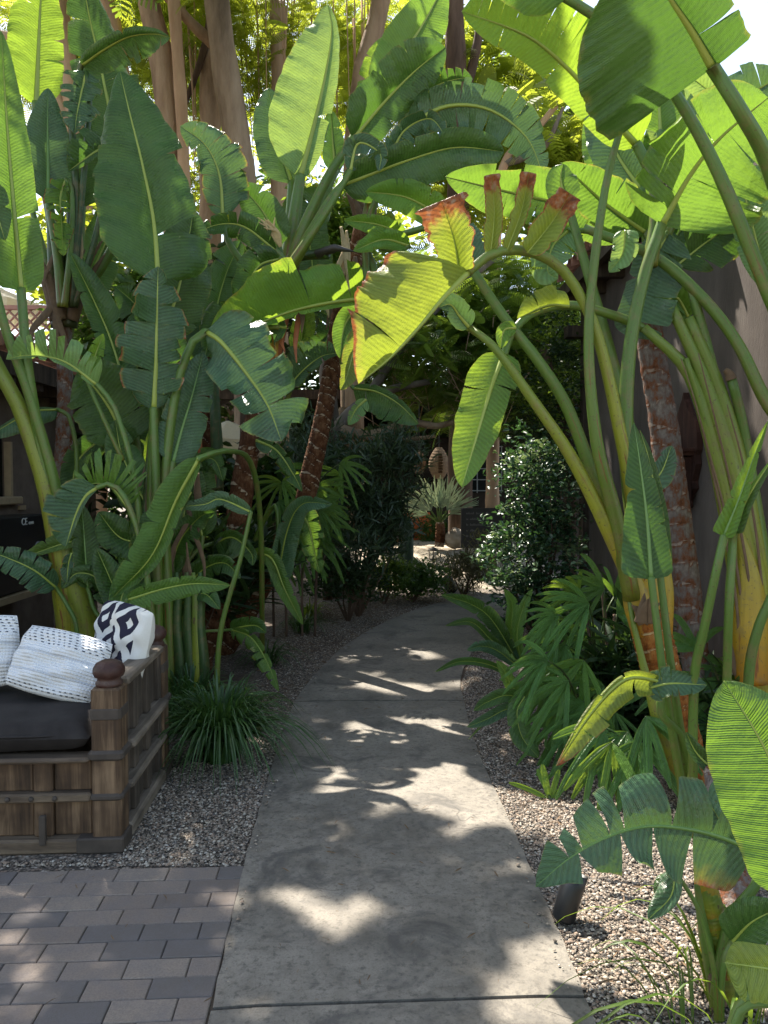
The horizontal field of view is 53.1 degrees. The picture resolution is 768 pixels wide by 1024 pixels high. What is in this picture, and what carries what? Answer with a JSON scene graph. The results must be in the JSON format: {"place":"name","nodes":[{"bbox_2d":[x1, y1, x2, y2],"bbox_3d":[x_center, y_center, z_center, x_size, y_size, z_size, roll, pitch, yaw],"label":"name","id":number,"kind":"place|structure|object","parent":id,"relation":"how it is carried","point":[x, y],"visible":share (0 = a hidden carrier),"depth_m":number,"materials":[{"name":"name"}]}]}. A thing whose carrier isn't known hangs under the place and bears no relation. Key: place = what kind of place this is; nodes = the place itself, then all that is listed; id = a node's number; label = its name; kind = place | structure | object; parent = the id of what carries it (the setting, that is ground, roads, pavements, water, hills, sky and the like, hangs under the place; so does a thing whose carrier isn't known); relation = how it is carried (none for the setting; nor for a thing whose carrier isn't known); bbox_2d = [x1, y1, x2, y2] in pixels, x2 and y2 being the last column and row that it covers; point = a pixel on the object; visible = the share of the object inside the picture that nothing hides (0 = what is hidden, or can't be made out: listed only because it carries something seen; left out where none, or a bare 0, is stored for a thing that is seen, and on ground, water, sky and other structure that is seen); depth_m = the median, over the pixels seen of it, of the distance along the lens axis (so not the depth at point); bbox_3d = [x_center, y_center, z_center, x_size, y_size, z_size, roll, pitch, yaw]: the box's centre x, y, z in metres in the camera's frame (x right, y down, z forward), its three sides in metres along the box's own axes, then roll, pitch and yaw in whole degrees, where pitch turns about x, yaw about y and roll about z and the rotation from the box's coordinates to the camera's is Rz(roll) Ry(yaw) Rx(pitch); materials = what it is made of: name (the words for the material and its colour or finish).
{"place":"outdoors","nodes":[
{"label":"outdoors","id":0,"kind":"place"},
{"bbox_2d":[0,330,139,642],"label":"garden building","id":1,"kind":"structure","parent":0,"point":[18,493],"depth_m":7.00,"materials":[{"name":"beige paint"}]},
{"bbox_2d":[0,438,22,504],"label":"window","id":2,"kind":"structure","parent":1,"relation":"in","point":[9,499],"depth_m":6.81,"materials":[{"name":"beige paint"}]},
{"bbox_2d":[0,514,47,606],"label":"black box","id":3,"kind":"object","parent":1,"relation":"attached to","point":[23,532],"visible":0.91,"depth_m":6.33,"materials":[{"name":"paint"}]},
{"bbox_2d":[14,197,131,334],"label":"garden tree","id":4,"kind":"object","parent":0,"point":[35,294],"visible":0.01,"depth_m":18.57,"materials":[{"name":"green plant"}]},
{"bbox_2d":[0,866,243,1023],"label":"paving","id":5,"kind":"structure","parent":0,"point":[69,926],"depth_m":2.67,"materials":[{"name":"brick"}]},
{"bbox_2d":[221,419,277,464],"bbox_3d":[-2.338,-0.120,11.537,1.386,2.553,1.386,1,2,22],"label":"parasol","id":6,"kind":"object","parent":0,"point":[230,432],"visible":0.25,"depth_m":11.03,"materials":[{"name":"fabric"}]},
{"bbox_2d":[0,489,767,1023],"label":"ground","id":7,"kind":"structure","parent":0,"point":[232,667],"depth_m":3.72,"materials":[{"name":"beige gravel"}]},
{"bbox_2d":[0,288,46,328],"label":"parasol","id":8,"kind":"object","parent":7,"relation":"on","point":[9,298],"visible":0.29,"depth_m":12.31,"materials":[{"name":"fabric"}]},
{"bbox_2d":[0,305,49,347],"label":"lattice fence","id":9,"kind":"object","parent":7,"relation":"on","point":[10,308],"visible":0.09,"depth_m":9.17,"materials":[{"name":"paint"}]},
{"bbox_2d":[0,31,127,637],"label":"bird of paradise","id":10,"kind":"object","parent":7,"relation":"on","point":[21,263],"visible":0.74,"depth_m":5.04,"materials":[{"name":"green plant"}]},
{"bbox_2d":[27,203,128,358],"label":"young tree","id":11,"kind":"object","parent":7,"relation":"on","point":[89,216],"visible":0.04,"depth_m":9.96,"materials":[{"name":"green plant"}]},
{"bbox_2d":[0,0,168,523],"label":"shade tree","id":12,"kind":"object","parent":7,"relation":"on","point":[68,56],"visible":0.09,"depth_m":12.99,"materials":[{"name":"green plant"}]},
{"bbox_2d":[0,624,171,854],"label":"daybed","id":13,"kind":"object","parent":7,"relation":"on","point":[97,792],"visible":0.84,"depth_m":3.36,"materials":[{"name":"brown wood"}]},
{"bbox_2d":[0,685,90,751],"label":"mattress","id":14,"kind":"object","parent":13,"relation":"on","point":[29,721],"visible":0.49,"depth_m":3.38,"materials":[{"name":"fabric"}]},
{"bbox_2d":[0,615,19,685],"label":"cushion","id":15,"kind":"object","parent":14,"relation":"on","point":[9,637],"visible":0.77,"depth_m":3.80,"materials":[{"name":"fabric"}]},
{"bbox_2d":[6,625,111,702],"bbox_3d":[-1.572,0.737,3.722,0.484,0.341,0.235,0,2,9],"label":"cushion","id":16,"kind":"object","parent":14,"relation":"on","point":[53,663],"visible":0.93,"depth_m":3.66,"materials":[{"name":"fabric"}]},
{"bbox_2d":[94,600,154,676],"bbox_3d":[-1.343,0.667,3.943,0.415,0.397,0.212,2,3,34],"label":"cushion","id":17,"kind":"object","parent":13,"relation":"on","point":[126,630],"visible":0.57,"depth_m":3.85,"materials":[{"name":"fabric"}]},
{"bbox_2d":[6,0,169,628],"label":"bird of paradise","id":18,"kind":"object","parent":7,"relation":"on","point":[64,161],"visible":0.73,"depth_m":5.95,"materials":[{"name":"green plant"}]},
{"bbox_2d":[36,262,210,406],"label":"young tree","id":19,"kind":"object","parent":7,"relation":"on","point":[84,336],"visible":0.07,"depth_m":8.89,"materials":[{"name":"green plant"}]},
{"bbox_2d":[6,71,307,725],"bbox_3d":[-1.474,-0.863,5.683,1.932,4.606,2.274,0,2,0],"label":"bird of paradise","id":20,"kind":"object","parent":7,"relation":"on","point":[160,471],"visible":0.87,"depth_m":5.17,"materials":[{"name":"green plant"}]},
{"bbox_2d":[70,0,257,378],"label":"shade tree","id":21,"kind":"object","parent":7,"relation":"on","point":[167,85],"visible":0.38,"depth_m":12.82,"materials":[{"name":"beige plant"}]},
{"bbox_2d":[108,388,233,514],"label":"garden tree","id":22,"kind":"object","parent":7,"relation":"on","point":[224,412],"visible":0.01,"depth_m":15.76,"materials":[{"name":"green plant"}]},
{"bbox_2d":[40,489,306,628],"bbox_3d":[-1.638,0.568,6.476,2.333,1.646,1.747,-1,3,-27],"label":"leafy bush","id":23,"kind":"object","parent":7,"relation":"on","point":[248,576],"visible":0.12,"depth_m":6.45,"materials":[{"name":"green plant"}]},
{"bbox_2d":[75,407,336,539],"bbox_3d":[-1.998,0.011,8.536,3.075,2.590,1.512,-1,2,-22],"label":"leafy bush","id":24,"kind":"object","parent":7,"relation":"on","point":[270,467],"visible":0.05,"depth_m":8.43,"materials":[{"name":"green plant"}]},
{"bbox_2d":[168,661,268,727],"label":"grass clump","id":25,"kind":"object","parent":7,"relation":"on","point":[176,687],"visible":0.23,"depth_m":5.07,"materials":[{"name":"green plant"}]},
{"bbox_2d":[108,0,358,573],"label":"shade tree","id":26,"kind":"object","parent":7,"relation":"on","point":[221,99],"visible":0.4,"depth_m":13.69,"materials":[{"name":"brown plant"}]},
{"bbox_2d":[156,669,337,791],"bbox_3d":[-0.975,1.192,4.437,1.267,0.504,1.344,-1,2,-18],"label":"grass clump","id":27,"kind":"object","parent":7,"relation":"on","point":[219,728],"visible":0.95,"depth_m":4.29,"materials":[{"name":"green plant"}]},
{"bbox_2d":[178,234,318,435],"bbox_3d":[-1.829,-1.200,9.649,2.118,4.866,1.832,0,2,0],"label":"young tree","id":28,"kind":"object","parent":7,"relation":"on","point":[246,248],"visible":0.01,"depth_m":9.56,"materials":[{"name":"green plant"}]},
{"bbox_2d":[147,1,350,421],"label":"garden tree","id":29,"kind":"object","parent":7,"relation":"on","point":[231,412],"visible":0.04,"depth_m":21.01,"materials":[{"name":"green plant"}]},
{"bbox_2d":[186,187,332,538],"bbox_3d":[-1.306,-1.109,7.734,1.726,4.163,0.621,1,3,25],"label":"bird of paradise","id":30,"kind":"object","parent":7,"relation":"on","point":[221,273],"visible":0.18,"depth_m":7.88,"materials":[{"name":"green plant"}]},
{"bbox_2d":[228,638,312,674],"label":"grass tuft","id":31,"kind":"object","parent":7,"relation":"on","point":[273,658],"visible":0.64,"depth_m":6.71,"materials":[{"name":"green plant"}]},
{"bbox_2d":[182,0,396,446],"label":"shade tree","id":32,"kind":"object","parent":7,"relation":"on","point":[277,190],"visible":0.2,"depth_m":14.13,"materials":[{"name":"beige plant"}]},
{"bbox_2d":[222,165,380,407],"bbox_3d":[-2.544,-4.074,19.370,7.825,9.848,5.051,0,2,0],"label":"garden tree","id":33,"kind":"object","parent":7,"relation":"on","point":[265,178],"depth_m":18.89,"materials":[{"name":"green plant"}]},
{"bbox_2d":[274,607,335,634],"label":"grass tuft","id":34,"kind":"object","parent":7,"relation":"on","point":[307,624],"visible":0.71,"depth_m":8.18,"materials":[{"name":"green plant"}]},
{"bbox_2d":[284,596,335,616],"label":"spiky plant","id":35,"kind":"object","parent":7,"relation":"on","point":[307,609],"visible":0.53,"depth_m":9.14,"materials":[{"name":"green plant"}]},
{"bbox_2d":[251,455,371,636],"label":"lady palm","id":36,"kind":"object","parent":7,"relation":"on","point":[326,516],"visible":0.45,"depth_m":7.85,"materials":[{"name":"green plant"}]},
{"bbox_2d":[227,313,448,483],"bbox_3d":[-0.623,-2.207,17.574,6.838,6.268,3.867,0,2,0],"label":"garden tree","id":37,"kind":"object","parent":7,"relation":"on","point":[310,376],"visible":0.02,"depth_m":17.13,"materials":[{"name":"green plant"}]},
{"bbox_2d":[180,0,503,670],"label":"bird of paradise","id":38,"kind":"object","parent":7,"relation":"on","point":[293,131],"visible":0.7,"depth_m":6.37,"materials":[{"name":"green plant"}]},
{"bbox_2d":[281,165,403,599],"bbox_3d":[-0.702,-1.698,10.586,2.003,5.787,1.995,0,2,0],"label":"young tree","id":39,"kind":"object","parent":7,"relation":"on","point":[341,213],"visible":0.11,"depth_m":10.21,"materials":[{"name":"green plant"}]},
{"bbox_2d":[295,553,398,620],"bbox_3d":[-0.393,0.869,9.034,0.908,0.842,1.279,1,3,25],"label":"undergrowth shrub","id":40,"kind":"object","parent":7,"relation":"on","point":[329,587],"visible":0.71,"depth_m":8.79,"materials":[{"name":"green plant"}]},
{"bbox_2d":[261,401,439,616],"bbox_3d":[-0.578,-0.072,9.373,2.600,2.688,1.909,2,3,40],"label":"oleander","id":41,"kind":"object","parent":7,"relation":"on","point":[372,516],"visible":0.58,"depth_m":8.98,"materials":[{"name":"green plant"}]},
{"bbox_2d":[179,67,548,690],"bbox_3d":[-0.172,-1.117,6.225,2.966,5.057,2.280,0,2,0],"label":"bird of paradise","id":42,"kind":"object","parent":7,"relation":"on","point":[272,293],"visible":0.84,"depth_m":6.19,"materials":[{"name":"green plant"}]},
{"bbox_2d":[288,0,444,537],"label":"shade tree","id":43,"kind":"object","parent":7,"relation":"on","point":[380,14],"visible":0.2,"depth_m":14.48,"materials":[{"name":"beige plant"}]},
{"bbox_2d":[371,554,407,604],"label":"round shrub","id":44,"kind":"object","parent":7,"relation":"on","point":[402,567],"visible":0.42,"depth_m":10.03,"materials":[{"name":"green plant"}]},
{"bbox_2d":[220,390,579,555],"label":"shaded house","id":45,"kind":"structure","parent":7,"relation":"on","point":[478,483],"depth_m":17.49,"materials":[{"name":"beige"}]},
{"bbox_2d":[472,445,502,492],"bbox_3d":[2.121,-0.986,17.475,1.150,1.100,0.058,0,2,0],"label":"window","id":46,"kind":"structure","parent":45,"relation":"in","point":[479,481],"depth_m":17.50,"materials":[{"name":"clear glass"}]},
{"bbox_2d":[382,555,451,601],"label":"round shrub","id":47,"kind":"object","parent":7,"relation":"on","point":[420,581],"visible":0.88,"depth_m":10.11,"materials":[{"name":"green plant"}]},
{"bbox_2d":[407,511,433,539],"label":"shrub","id":48,"kind":"object","parent":7,"relation":"on","point":[417,521],"visible":0.09,"depth_m":15.11,"materials":[{"name":"orange plant"}]},
{"bbox_2d":[415,511,447,541],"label":"hedge","id":49,"kind":"object","parent":7,"relation":"on","point":[427,530],"visible":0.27,"depth_m":14.52,"materials":[{"name":"green plant"}]},
{"bbox_2d":[427,547,438,566],"bbox_3d":[0.723,0.813,11.308,0.170,0.610,0.170,0,2,0],"label":"path light","id":50,"kind":"object","parent":7,"relation":"on","point":[433,549],"visible":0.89,"depth_m":11.26,"materials":[{"name":"black paint"}]},
{"bbox_2d":[315,213,580,598],"bbox_3d":[1.095,-1.560,11.418,5.054,5.470,3.866,0,2,0],"label":"feathery tree","id":51,"kind":"object","parent":7,"relation":"on","point":[437,339],"visible":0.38,"depth_m":10.78,"materials":[{"name":"green plant"}]},
{"bbox_2d":[338,389,357,449],"bbox_3d":[-0.603,-1.671,11.583,0.452,1.532,0.453,0,2,0],"label":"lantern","id":52,"kind":"object","parent":51,"relation":"hanging from","point":[341,410],"visible":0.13,"depth_m":11.51,"materials":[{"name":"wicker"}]},
{"bbox_2d":[442,576,457,592],"bbox_3d":[0.949,1.058,11.201,0.280,0.301,0.187,-1,2,-20],"label":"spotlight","id":53,"kind":"object","parent":7,"relation":"on","point":[453,591],"visible":0.14,"depth_m":11.14,"materials":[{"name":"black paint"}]},
{"bbox_2d":[347,0,583,530],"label":"shade tree","id":54,"kind":"object","parent":7,"relation":"on","point":[469,50],"visible":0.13,"depth_m":13.45,"materials":[{"name":"green plant"}]},
{"bbox_2d":[414,442,425,473],"bbox_3d":[0.653,-1.474,14.378,0.289,1.504,0.289,0,2,0],"label":"lantern","id":55,"kind":"object","parent":54,"relation":"hanging from","point":[423,465],"visible":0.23,"depth_m":14.32,"materials":[{"name":"wicker"}]},
{"bbox_2d":[429,433,447,478],"bbox_3d":[1.013,-1.416,14.179,0.390,1.604,0.390,0,2,0],"label":"lantern","id":56,"kind":"object","parent":54,"relation":"hanging from","point":[438,469],"visible":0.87,"depth_m":14.09,"materials":[{"name":"wicker"}]},
{"bbox_2d":[431,528,502,594],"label":"wispy shrub","id":57,"kind":"object","parent":7,"relation":"on","point":[469,569],"visible":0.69,"depth_m":10.75,"materials":[{"name":"green plant"}]},
{"bbox_2d":[373,184,566,290],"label":"garden tree","id":58,"kind":"object","parent":7,"relation":"on","point":[398,215],"visible":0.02,"depth_m":20.41,"materials":[{"name":"green plant"}]},
{"bbox_2d":[372,288,579,448],"bbox_3d":[2.889,-2.556,19.405,7.642,6.814,5.366,0,2,0],"label":"garden tree","id":59,"kind":"object","parent":7,"relation":"on","point":[526,418],"depth_m":17.76,"materials":[{"name":"green plant"}]},
{"bbox_2d":[254,590,713,1023],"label":"fallen leaves","id":60,"kind":"object","parent":7,"relation":"on","point":[634,979],"visible":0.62,"depth_m":4.10,"materials":[{"name":"brown plant"}]},
{"bbox_2d":[435,589,532,677],"bbox_3d":[0.698,0.871,5.460,0.941,0.584,0.494,-1,2,-22],"label":"broadleaf plant","id":61,"kind":"object","parent":7,"relation":"on","point":[501,637],"visible":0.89,"depth_m":5.63,"materials":[{"name":"green plant"}]},
{"bbox_2d":[461,508,511,562],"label":"shrub","id":62,"kind":"object","parent":7,"relation":"on","point":[470,521],"visible":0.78,"depth_m":12.36,"materials":[{"name":"green plant"}]},
{"bbox_2d":[467,661,538,757],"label":"broadleaf plant","id":63,"kind":"object","parent":7,"relation":"on","point":[518,731],"visible":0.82,"depth_m":4.42,"materials":[{"name":"green plant"}]},
{"bbox_2d":[431,37,587,563],"bbox_3d":[2.701,-3.370,13.253,3.963,8.918,4.119,0,2,0],"label":"shade tree","id":64,"kind":"object","parent":7,"relation":"on","point":[567,145],"visible":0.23,"depth_m":12.45,"materials":[{"name":"green plant"}]},
{"bbox_2d":[461,416,601,645],"bbox_3d":[1.498,0.200,7.577,1.467,2.298,1.445,0,2,0],"label":"hedge shrub","id":65,"kind":"object","parent":7,"relation":"on","point":[538,539],"visible":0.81,"depth_m":7.43,"materials":[{"name":"green plant"}]},
{"bbox_2d":[509,764,564,800],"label":"lady palm","id":66,"kind":"object","parent":7,"relation":"on","point":[542,774],"visible":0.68,"depth_m":3.92,"materials":[{"name":"green plant"}]},
{"bbox_2d":[441,16,643,259],"bbox_3d":[3.937,-5.682,19.032,6.876,13.084,4.400,0,2,0],"label":"garden tree","id":67,"kind":"object","parent":7,"relation":"on","point":[569,111],"visible":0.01,"depth_m":18.78,"materials":[{"name":"green plant"}]},
{"bbox_2d":[501,281,588,579],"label":"evergreen tree","id":68,"kind":"object","parent":7,"relation":"on","point":[548,355],"visible":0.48,"depth_m":10.21,"materials":[{"name":"green plant"}]},
{"bbox_2d":[347,80,767,797],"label":"bird of paradise","id":69,"kind":"object","parent":7,"relation":"on","point":[401,298],"visible":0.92,"depth_m":3.73,"materials":[{"name":"green plant"}]},
{"bbox_2d":[501,553,634,732],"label":"lady palm","id":70,"kind":"object","parent":7,"relation":"on","point":[548,627],"visible":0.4,"depth_m":4.71,"materials":[{"name":"green plant"}]},
{"bbox_2d":[552,874,587,924],"bbox_3d":[0.684,1.428,2.821,0.144,0.225,0.089,-2,3,-34],"label":"spotlight","id":71,"kind":"object","parent":7,"relation":"on","point":[568,899],"visible":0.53,"depth_m":2.79,"materials":[{"name":"black paint"}]},
{"bbox_2d":[499,640,655,780],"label":"lady palm","id":72,"kind":"object","parent":7,"relation":"on","point":[558,695],"visible":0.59,"depth_m":4.26,"materials":[{"name":"green plant"}]},
{"bbox_2d":[445,0,767,726],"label":"bird of paradise","id":73,"kind":"object","parent":7,"relation":"on","point":[626,220],"visible":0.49,"depth_m":4.42,"materials":[{"name":"green plant"}]},
{"bbox_2d":[452,0,767,838],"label":"bird of paradise","id":74,"kind":"object","parent":7,"relation":"on","point":[638,60],"visible":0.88,"depth_m":3.44,"materials":[{"name":"green plant"}]},
{"bbox_2d":[548,716,705,813],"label":"lady palm","id":75,"kind":"object","parent":7,"relation":"on","point":[636,755],"visible":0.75,"depth_m":3.82,"materials":[{"name":"green plant"}]},
{"bbox_2d":[518,571,739,745],"bbox_3d":[1.654,1.025,5.074,1.555,1.210,2.172,0,2,0],"label":"leafy bush","id":76,"kind":"object","parent":7,"relation":"on","point":[623,650],"visible":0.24,"depth_m":4.73,"materials":[{"name":"green plant"}]},
{"bbox_2d":[535,681,767,1023],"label":"bird of paradise","id":77,"kind":"object","parent":7,"relation":"on","point":[727,851],"visible":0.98,"depth_m":2.22,"materials":[{"name":"green plant"}]},
{"bbox_2d":[540,885,764,1023],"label":"grass tuft","id":78,"kind":"object","parent":7,"relation":"on","point":[622,1004],"visible":0.4,"depth_m":2.29,"materials":[{"name":"green plant"}]},
{"bbox_2d":[557,162,767,675],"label":"stucco building","id":79,"kind":"structure","parent":7,"relation":"on","point":[730,289],"depth_m":6.28,"materials":[{"name":"paint"}]},
{"bbox_2d":[651,393,702,507],"bbox_3d":[2.493,-0.444,6.607,0.245,1.160,0.600,0,2,0],"label":"wall ornament","id":80,"kind":"object","parent":79,"relation":"attached to","point":[691,439],"visible":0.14,"depth_m":6.39,"materials":[{"name":"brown wood"}]},
{"bbox_2d":[579,940,764,1023],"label":"grass tuft","id":81,"kind":"object","parent":7,"relation":"on","point":[682,1000],"visible":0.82,"depth_m":2.31,"materials":[{"name":"green plant"}]},
{"bbox_2d":[624,614,734,748],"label":"lady palm","id":82,"kind":"object","parent":7,"relation":"on","point":[683,643],"visible":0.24,"depth_m":4.40,"materials":[{"name":"green plant"}]},
{"bbox_2d":[685,732,750,906],"bbox_3d":[1.340,1.319,3.026,0.201,0.725,0.651,0,2,11],"label":"bird of paradise","id":83,"kind":"object","parent":7,"relation":"on","point":[696,752],"visible":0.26,"depth_m":2.99,"materials":[{"name":"green plant"}]},
{"bbox_2d":[0,0,767,388],"label":"sky","id":84,"kind":"structure","parent":0,"point":[754,13],"materials":[{"name":"white"}]},
{"bbox_2d":[208,591,595,1023],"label":"path","id":85,"kind":"structure","parent":0,"point":[302,907],"depth_m":3.13,"materials":[{"name":"concrete"}]},
{"bbox_2d":[8,626,546,1004],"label":"fallen leaves","id":86,"kind":"object","parent":85,"relation":"on","point":[334,852],"visible":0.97,"depth_m":3.12,"materials":[{"name":"brown plant"}]},
{"bbox_2d":[398,516,413,580],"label":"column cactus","id":87,"kind":"object","parent":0,"point":[410,554],"depth_m":11.63,"materials":[{"name":"green plant"}]},
{"bbox_2d":[318,538,556,588],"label":"terrain","id":88,"kind":"structure","parent":0,"point":[421,548],"depth_m":12.78,"materials":[{"name":"beige sand"}]},
{"bbox_2d":[402,475,478,546],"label":"fan palm","id":89,"kind":"object","parent":88,"relation":"on","point":[438,495],"visible":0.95,"depth_m":12.98,"materials":[{"name":"green plant"}]},
{"bbox_2d":[444,527,460,549],"bbox_3d":[1.210,0.450,13.003,0.384,0.388,0.363,0,2,0],"label":"boulder","id":90,"kind":"object","parent":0,"point":[452,538],"visible":0.79,"depth_m":12.89,"materials":[{"name":"stone"}]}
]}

